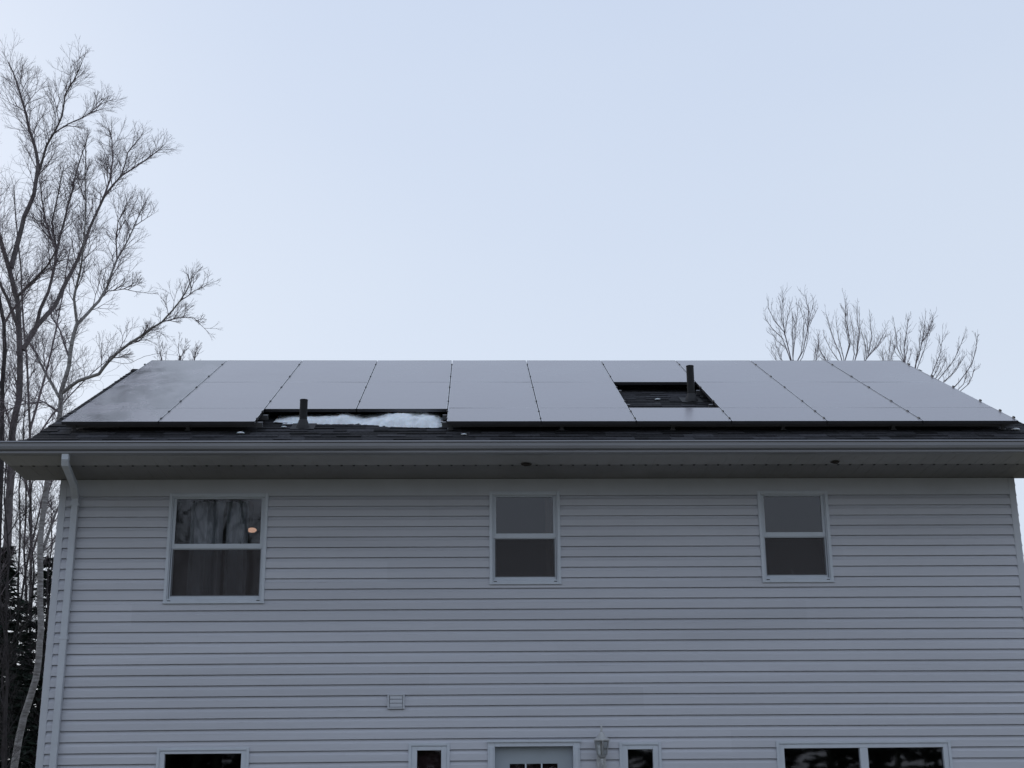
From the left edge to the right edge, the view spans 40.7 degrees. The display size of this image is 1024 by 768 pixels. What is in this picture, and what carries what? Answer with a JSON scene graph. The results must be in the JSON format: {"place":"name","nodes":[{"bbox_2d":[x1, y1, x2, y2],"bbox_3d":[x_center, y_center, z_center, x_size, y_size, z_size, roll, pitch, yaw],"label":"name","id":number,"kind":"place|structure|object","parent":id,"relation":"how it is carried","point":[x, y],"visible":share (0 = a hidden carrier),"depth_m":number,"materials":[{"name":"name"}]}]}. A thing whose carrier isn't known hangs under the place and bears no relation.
{"place":"outdoors","nodes":[
{"label":"outdoors","id":0,"kind":"place"},
{"bbox_2d":[0,582,40,767],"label":"sapling","id":1,"kind":"object","parent":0,"point":[3,689],"visible":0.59,"depth_m":25.31,"materials":[{"name":"brown plant"}]},
{"bbox_2d":[0,0,1023,759],"label":"sky","id":2,"kind":"structure","parent":0,"point":[377,180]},
{"label":"ground","id":3,"kind":"structure","parent":0,"visible":0},
{"bbox_2d":[0,600,36,763],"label":"spruce tree","id":4,"kind":"object","parent":3,"relation":"on","point":[22,632],"visible":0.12,"depth_m":29.41,"materials":[{"name":"green plant"}]},
{"bbox_2d":[0,542,39,767],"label":"spruce tree","id":5,"kind":"object","parent":3,"relation":"on","point":[12,572],"visible":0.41,"depth_m":26.47,"materials":[{"name":"green plant"}]},
{"bbox_2d":[0,428,43,767],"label":"sapling","id":6,"kind":"object","parent":3,"relation":"on","point":[6,684],"visible":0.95,"depth_m":23.67,"materials":[{"name":"brown plant"}]},
{"bbox_2d":[0,482,51,760],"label":"sapling","id":7,"kind":"object","parent":3,"relation":"on","point":[27,566],"visible":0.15,"depth_m":33.09,"materials":[{"name":"brown plant"}]},
{"bbox_2d":[6,381,46,642],"bbox_3d":[-10.957,5.356,31.591,1.906,11.445,1.560,11,-20,-33],"label":"sapling","id":8,"kind":"object","parent":3,"relation":"on","point":[24,558],"visible":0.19,"depth_m":32.12,"materials":[{"name":"brown plant"}]},
{"bbox_2d":[12,419,40,684],"bbox_3d":[-10.804,5.685,30.558,1.602,10.219,1.278,0,-17,-2],"label":"sapling","id":9,"kind":"object","parent":3,"relation":"on","point":[20,532],"visible":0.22,"depth_m":31.13,"materials":[{"name":"brown plant"}]},
{"bbox_2d":[0,555,53,767],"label":"spruce tree","id":10,"kind":"object","parent":3,"relation":"on","point":[27,682],"visible":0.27,"depth_m":27.20,"materials":[{"name":"green plant"}]},
{"bbox_2d":[0,266,54,691],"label":"bare tree","id":11,"kind":"object","parent":3,"relation":"on","point":[3,381],"visible":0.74,"depth_m":27.41,"materials":[{"name":"brown plant"}]},
{"bbox_2d":[10,480,48,730],"bbox_3d":[-9.887,5.718,28.473,1.357,8.925,1.378,-9,-19,26],"label":"sapling","id":12,"kind":"object","parent":3,"relation":"on","point":[33,578],"visible":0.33,"depth_m":28.89,"materials":[{"name":"brown plant"}]},
{"bbox_2d":[12,485,58,767],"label":"sapling","id":13,"kind":"object","parent":3,"relation":"on","point":[47,596],"visible":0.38,"depth_m":26.64,"materials":[{"name":"brown plant"}]},
{"bbox_2d":[0,147,181,649],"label":"bare tree","id":14,"kind":"object","parent":3,"relation":"on","point":[53,339],"visible":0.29,"depth_m":38.77,"materials":[{"name":"grey plant"}]},
{"bbox_2d":[0,29,183,711],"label":"birch tree","id":15,"kind":"object","parent":3,"relation":"on","point":[9,265],"visible":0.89,"depth_m":30.67,"materials":[{"name":"grey plant"}]},
{"bbox_2d":[0,123,222,767],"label":"birch tree","id":16,"kind":"object","parent":3,"relation":"on","point":[41,547],"visible":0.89,"depth_m":26.00,"materials":[{"name":"plant"}]},
{"bbox_2d":[155,329,201,359],"bbox_3d":[-7.976,4.730,31.766,1.529,12.692,0.835,14,-22,-40],"label":"bare tree","id":17,"kind":"object","parent":3,"relation":"on","point":[183,353],"visible":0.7,"depth_m":33.52,"materials":[{"name":"brown plant"}]},
{"bbox_2d":[0,365,1023,767],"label":"house","id":18,"kind":"structure","parent":3,"relation":"on","point":[658,597],"depth_m":14.95,"materials":[{"name":"plastic"}]},
{"bbox_2d":[63,417,262,430],"bbox_3d":[-3.789,0.442,15.018,2.146,0.150,0.125,0,-17,-2],"label":"mounting rail","id":19,"kind":"object","parent":18,"relation":"attached to","point":[188,428],"visible":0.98,"depth_m":14.99,"materials":[{"name":"grey metal"}]},
{"bbox_2d":[61,408,172,424],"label":"solar panel","id":20,"kind":"object","parent":19,"relation":"attached to","point":[116,416],"visible":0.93,"depth_m":15.11,"materials":[{"name":"black glass"}]},
{"bbox_2d":[159,408,264,424],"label":"solar panel","id":21,"kind":"object","parent":19,"relation":"attached to","point":[211,416],"visible":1,"depth_m":15.14,"materials":[{"name":"black glass"}]},
{"bbox_2d":[74,410,267,419],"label":"mounting rail","id":22,"kind":"object","parent":18,"relation":"attached to","point":[263,417],"visible":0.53,"depth_m":15.41,"materials":[{"name":"grey metal"}]},
{"bbox_2d":[156,747,249,767],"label":"window","id":23,"kind":"structure","parent":18,"relation":"in","point":[161,753],"depth_m":14.47,"materials":[{"name":"white plastic"}]},
{"bbox_2d":[189,501,224,543],"bbox_3d":[-3.413,1.853,15.357,0.359,1.110,0.067,-1,-17,0],"label":"curtain","id":24,"kind":"object","parent":18,"relation":"hanging from","point":[207,520],"visible":0.4,"depth_m":15.45,"materials":[{"name":"grey fabric"}]},
{"bbox_2d":[162,493,268,603],"bbox_3d":[-3.235,1.802,15.134,1.095,1.218,0.104,0,-17,-2],"label":"window","id":25,"kind":"structure","parent":18,"relation":"in","point":[194,573],"depth_m":15.08,"materials":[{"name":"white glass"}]},
{"bbox_2d":[226,501,249,543],"bbox_3d":[-3.073,1.858,15.380,0.240,1.110,0.072,0,-17,-2],"label":"curtain","id":26,"kind":"object","parent":18,"relation":"hanging from","point":[237,522],"visible":0.4,"depth_m":15.47,"materials":[{"name":"grey fabric"}]},
{"bbox_2d":[248,506,256,532],"bbox_3d":[-3.110,1.623,16.543,0.110,0.316,0.110,0,-17,-2],"label":"ceiling lamp","id":27,"kind":"object","parent":18,"relation":"hanging from","point":[252,530],"visible":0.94,"depth_m":16.48,"materials":[{"name":"brown"}]},
{"bbox_2d":[274,412,442,427],"bbox_3d":[-1.727,0.428,15.538,1.900,0.386,0.757,0,-17,-2],"label":"snow patch","id":28,"kind":"object","parent":18,"relation":"on","point":[414,419],"visible":0.94,"depth_m":15.47,"materials":[{"name":"white snow"}]},
{"bbox_2d":[89,400,629,407],"bbox_3d":[-1.756,0.266,16.081,6.272,0.150,0.125,0,-17,-2],"label":"mounting rail","id":29,"kind":"object","parent":18,"relation":"attached to","point":[628,405],"visible":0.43,"depth_m":16.10,"materials":[{"name":"grey metal"}]},
{"bbox_2d":[82,382,201,407],"bbox_3d":[-4.372,0.141,16.445,1.028,0.808,1.555,0,-17,-2],"label":"solar panel","id":30,"kind":"object","parent":29,"relation":"attached to","point":[145,395],"visible":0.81,"depth_m":16.38,"materials":[{"name":"black glass"}]},
{"bbox_2d":[174,382,284,407],"bbox_3d":[-3.336,0.140,16.475,1.026,0.808,1.555,0,-17,-2],"label":"solar panel","id":31,"kind":"object","parent":29,"relation":"attached to","point":[232,394],"visible":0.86,"depth_m":16.40,"materials":[{"name":"black glass"}]},
{"bbox_2d":[265,382,367,411],"bbox_3d":[-2.300,0.145,16.477,1.024,0.833,1.604,0,-17,-2],"label":"solar panel","id":32,"kind":"object","parent":29,"relation":"attached to","point":[333,396],"visible":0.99,"depth_m":16.35,"materials":[{"name":"black glass"}]},
{"bbox_2d":[357,382,449,411],"bbox_3d":[-1.269,0.145,16.506,1.020,0.833,1.604,0,-17,-2],"label":"solar panel","id":33,"kind":"object","parent":29,"relation":"attached to","point":[405,396],"visible":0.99,"depth_m":16.33,"materials":[{"name":"black glass"}]},
{"bbox_2d":[448,382,536,407],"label":"solar panel","id":34,"kind":"object","parent":29,"relation":"attached to","point":[491,394],"visible":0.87,"depth_m":16.49,"materials":[{"name":"black glass"}]},
{"bbox_2d":[532,382,627,407],"bbox_3d":[0.789,0.140,16.592,1.026,0.808,1.555,0,-17,-2],"label":"solar panel","id":35,"kind":"object","parent":29,"relation":"attached to","point":[577,394],"visible":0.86,"depth_m":16.51,"materials":[{"name":"black glass"}]},
{"bbox_2d":[110,386,621,394],"bbox_3d":[-1.782,0.106,16.996,6.272,0.150,0.125,0,-17,-2],"label":"mounting rail","id":36,"kind":"object","parent":18,"relation":"attached to","point":[620,391],"visible":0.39,"depth_m":17.00,"materials":[{"name":"grey metal"}]},
{"bbox_2d":[408,743,449,767],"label":"side window","id":37,"kind":"structure","parent":18,"relation":"in","point":[413,748],"depth_m":14.54,"materials":[{"name":"white plastic"}]},
{"bbox_2d":[417,750,440,767],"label":"window pane","id":38,"kind":"structure","parent":37,"relation":"attached to","point":[428,759],"depth_m":14.64,"materials":[{"name":"black glass"}]},
{"bbox_2d":[489,491,561,583],"bbox_3d":[0.142,1.703,15.260,0.794,1.039,0.104,0,-17,-2],"label":"window","id":39,"kind":"structure","parent":18,"relation":"in","point":[514,558],"depth_m":15.22,"materials":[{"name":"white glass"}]},
{"bbox_2d":[126,375,933,382],"bbox_3d":[0.275,-0.036,17.843,10.431,0.157,0.127,0,-17,-2],"label":"mounting rail","id":40,"kind":"object","parent":18,"relation":"attached to","point":[530,376],"visible":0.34,"depth_m":17.79,"materials":[{"name":"grey metal"}]},
{"bbox_2d":[120,360,226,381],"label":"solar panel","id":41,"kind":"object","parent":40,"relation":"attached to","point":[176,370],"visible":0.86,"depth_m":18.09,"materials":[{"name":"black glass"}]},
{"bbox_2d":[204,360,301,382],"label":"solar panel","id":42,"kind":"object","parent":40,"relation":"attached to","point":[255,370],"visible":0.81,"depth_m":18.13,"materials":[{"name":"black glass"}]},
{"bbox_2d":[286,360,376,381],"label":"solar panel","id":43,"kind":"object","parent":40,"relation":"attached to","point":[333,370],"visible":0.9,"depth_m":18.16,"materials":[{"name":"black glass"}]},
{"bbox_2d":[369,360,451,381],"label":"solar panel","id":44,"kind":"object","parent":40,"relation":"attached to","point":[412,371],"visible":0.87,"depth_m":18.19,"materials":[{"name":"black glass"}]},
{"bbox_2d":[451,360,530,381],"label":"solar panel","id":45,"kind":"object","parent":40,"relation":"attached to","point":[490,371],"visible":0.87,"depth_m":18.22,"materials":[{"name":"black glass"}]},
{"bbox_2d":[527,360,612,382],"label":"solar panel","id":46,"kind":"object","parent":40,"relation":"attached to","point":[567,370],"visible":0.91,"depth_m":18.25,"materials":[{"name":"black glass"}]},
{"bbox_2d":[601,360,694,384],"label":"solar panel","id":47,"kind":"object","parent":40,"relation":"attached to","point":[646,372],"visible":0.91,"depth_m":18.19,"materials":[{"name":"black glass"}]},
{"bbox_2d":[676,360,776,383],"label":"solar panel","id":48,"kind":"object","parent":40,"relation":"attached to","point":[727,371],"visible":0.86,"depth_m":18.31,"materials":[{"name":"black glass"}]},
{"bbox_2d":[751,361,858,381],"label":"solar panel","id":49,"kind":"object","parent":40,"relation":"attached to","point":[801,371],"visible":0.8,"depth_m":18.32,"materials":[{"name":"black glass"}]},
{"bbox_2d":[827,361,941,381],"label":"solar panel","id":50,"kind":"object","parent":40,"relation":"attached to","point":[880,371],"visible":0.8,"depth_m":18.35,"materials":[{"name":"black glass"}]},
{"bbox_2d":[495,747,572,767],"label":"door","id":51,"kind":"structure","parent":18,"relation":"in","point":[504,756],"depth_m":14.63,"materials":[{"name":"paint"}]},
{"bbox_2d":[510,764,556,767],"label":"door window","id":52,"kind":"structure","parent":51,"relation":"in","point":[533,765],"depth_m":14.66,"materials":[{"name":"black glass"}]},
{"bbox_2d":[545,498,552,532],"bbox_3d":[0.417,1.782,15.439,0.080,1.030,0.014,0,-17,-3],"label":"curtain","id":53,"kind":"object","parent":18,"relation":"hanging from","point":[548,517],"visible":0.4,"depth_m":15.53,"materials":[{"name":"grey fabric"}]},
{"bbox_2d":[594,724,609,767],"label":"wall lantern","id":54,"kind":"object","parent":18,"relation":"attached to","point":[601,737],"depth_m":14.46,"materials":[{"name":"paint"}]},
{"bbox_2d":[619,742,661,767],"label":"side window","id":55,"kind":"structure","parent":18,"relation":"in","point":[624,747],"depth_m":14.60,"materials":[{"name":"white plastic"}]},
{"bbox_2d":[443,409,1001,419],"bbox_3d":[2.388,0.368,15.587,6.334,0.157,0.127,0,-17,-2],"label":"mounting rail","id":56,"kind":"object","parent":18,"relation":"attached to","point":[444,416],"visible":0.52,"depth_m":15.51,"materials":[{"name":"grey metal"}]},
{"bbox_2d":[447,408,540,423],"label":"solar panel","id":57,"kind":"object","parent":56,"relation":"attached to","point":[493,416],"visible":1,"depth_m":15.22,"materials":[{"name":"black glass"}]},
{"bbox_2d":[720,408,826,423],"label":"solar panel","id":58,"kind":"object","parent":56,"relation":"attached to","point":[773,415],"visible":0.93,"depth_m":15.30,"materials":[{"name":"black glass"}]},
{"bbox_2d":[442,416,1015,429],"bbox_3d":[2.399,0.437,15.193,6.334,0.157,0.127,0,-17,-2],"label":"mounting rail","id":59,"kind":"object","parent":18,"relation":"attached to","point":[673,426],"visible":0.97,"depth_m":15.16,"materials":[{"name":"grey metal"}]},
{"bbox_2d":[538,408,635,423],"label":"solar panel","id":60,"kind":"object","parent":59,"relation":"attached to","point":[586,415],"visible":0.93,"depth_m":15.25,"materials":[{"name":"black glass"}]},
{"bbox_2d":[629,408,730,423],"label":"solar panel","id":61,"kind":"object","parent":59,"relation":"attached to","point":[680,415],"visible":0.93,"depth_m":15.28,"materials":[{"name":"black glass"}]},
{"bbox_2d":[811,408,921,423],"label":"solar panel","id":62,"kind":"object","parent":59,"relation":"attached to","point":[866,415],"visible":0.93,"depth_m":15.33,"materials":[{"name":"black glass"}]},
{"bbox_2d":[902,407,1017,423],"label":"solar panel","id":63,"kind":"object","parent":59,"relation":"attached to","point":[987,415],"visible":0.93,"depth_m":15.35,"materials":[{"name":"black glass"}]},
{"bbox_2d":[757,490,834,581],"bbox_3d":[3.140,1.698,15.347,0.800,1.030,0.104,0,-17,-2],"label":"window","id":64,"kind":"structure","parent":18,"relation":"in","point":[785,556],"depth_m":15.31,"materials":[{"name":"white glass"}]},
{"bbox_2d":[696,385,954,397],"bbox_3d":[3.896,0.101,17.158,3.230,0.157,0.127,0,-17,-2],"label":"mounting rail","id":65,"kind":"object","parent":18,"relation":"attached to","point":[699,392],"visible":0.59,"depth_m":17.09,"materials":[{"name":"grey metal"}]},
{"bbox_2d":[708,399,981,407],"bbox_3d":[3.922,0.261,16.242,3.230,0.157,0.127,0,-17,-2],"label":"mounting rail","id":66,"kind":"object","parent":18,"relation":"attached to","point":[712,406],"visible":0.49,"depth_m":16.17,"materials":[{"name":"grey metal"}]},
{"bbox_2d":[696,382,809,407],"bbox_3d":[2.871,0.139,16.651,1.036,0.808,1.555,0,-17,-2],"label":"solar panel","id":67,"kind":"object","parent":66,"relation":"attached to","point":[749,394],"visible":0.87,"depth_m":16.57,"materials":[{"name":"black glass"}]},
{"bbox_2d":[778,382,900,407],"bbox_3d":[3.921,0.139,16.681,1.044,0.808,1.555,0,-17,-2],"label":"solar panel","id":68,"kind":"object","parent":66,"relation":"attached to","point":[835,394],"visible":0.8,"depth_m":16.59,"materials":[{"name":"black glass"}]},
{"bbox_2d":[861,382,990,407],"bbox_3d":[4.977,0.139,16.711,1.050,0.808,1.555,0,-17,-2],"label":"solar panel","id":69,"kind":"object","parent":66,"relation":"attached to","point":[922,394],"visible":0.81,"depth_m":16.62,"materials":[{"name":"black glass"}]},
{"bbox_2d":[776,740,952,767],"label":"window","id":70,"kind":"structure","parent":18,"relation":"in","point":[862,745],"depth_m":14.67,"materials":[{"name":"white plastic"}]},
{"bbox_2d":[763,287,824,360],"bbox_3d":[7.075,4.088,32.592,1.471,14.146,2.038,-4,-17,13],"label":"bare tree","id":71,"kind":"object","parent":3,"relation":"on","point":[803,331],"visible":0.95,"depth_m":34.18,"materials":[{"name":"brown plant"}]},
{"bbox_2d":[817,288,895,360],"bbox_3d":[9.144,4.541,34.602,2.136,14.409,1.997,6,-18,-21],"label":"bare tree","id":72,"kind":"object","parent":3,"relation":"on","point":[845,323],"visible":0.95,"depth_m":36.15,"materials":[{"name":"brown plant"}]},
{"bbox_2d":[880,308,979,390],"bbox_3d":[10.101,4.402,31.643,2.556,12.947,1.869,0,-17,-2],"label":"bare tree","id":73,"kind":"object","parent":3,"relation":"on","point":[929,326],"visible":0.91,"depth_m":33.06,"materials":[{"name":"grey plant"}]}
]}

